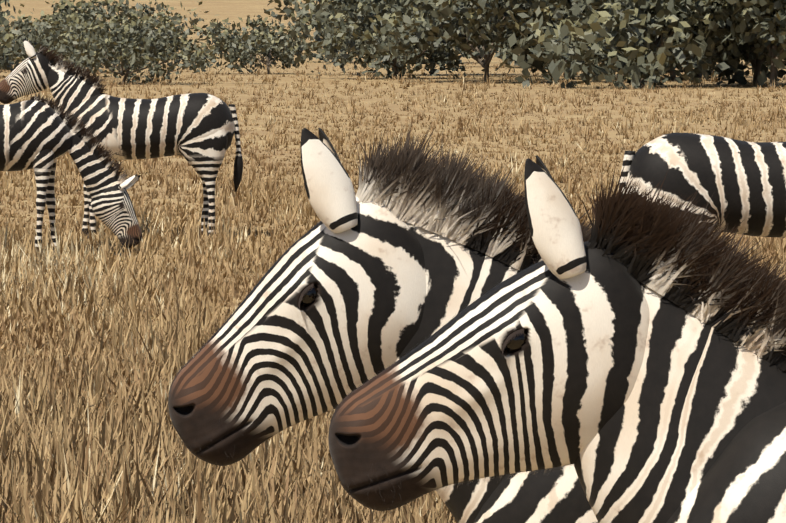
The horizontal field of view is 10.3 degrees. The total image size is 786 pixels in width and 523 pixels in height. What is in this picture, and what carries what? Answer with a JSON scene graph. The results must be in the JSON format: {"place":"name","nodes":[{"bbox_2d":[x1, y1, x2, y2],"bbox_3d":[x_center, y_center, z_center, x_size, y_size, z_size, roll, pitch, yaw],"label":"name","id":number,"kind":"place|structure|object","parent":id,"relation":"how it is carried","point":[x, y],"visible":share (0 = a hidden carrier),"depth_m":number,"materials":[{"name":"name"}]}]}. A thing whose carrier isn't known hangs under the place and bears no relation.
{"place":"outdoors","nodes":[
{"label":"outdoors","id":0,"kind":"place"},
{"bbox_2d":[0,0,785,89],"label":"bush","id":1,"kind":"object","parent":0,"point":[577,34],"depth_m":136.61,"materials":[{"name":"green plant"}]},
{"bbox_2d":[0,0,785,522],"bbox_3d":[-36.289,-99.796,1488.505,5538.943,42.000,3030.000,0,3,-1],"label":"ground","id":2,"kind":"structure","parent":0,"point":[220,10],"depth_m":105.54,"materials":[{"name":"beige plant"}]},
{"bbox_2d":[0,93,141,253],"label":"zebra","id":3,"kind":"object","parent":2,"relation":"on","point":[40,136],"visible":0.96,"depth_m":34.77},
{"bbox_2d":[0,39,242,237],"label":"zebra","id":4,"kind":"object","parent":2,"relation":"on","point":[197,131],"visible":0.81,"depth_m":37.66},
{"bbox_2d":[166,121,598,522],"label":"zebra","id":5,"kind":"object","parent":2,"relation":"on","point":[404,251],"visible":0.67,"depth_m":7.92,"materials":[{"name":"multicoloured"}]},
{"bbox_2d":[324,155,785,522],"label":"zebra","id":6,"kind":"object","parent":2,"relation":"on","point":[628,359],"visible":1,"depth_m":7.13,"materials":[{"name":"multicoloured"}]},
{"bbox_2d":[618,133,785,237],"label":"zebra","id":7,"kind":"object","parent":2,"relation":"on","point":[742,180],"visible":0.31,"depth_m":23.64}
]}

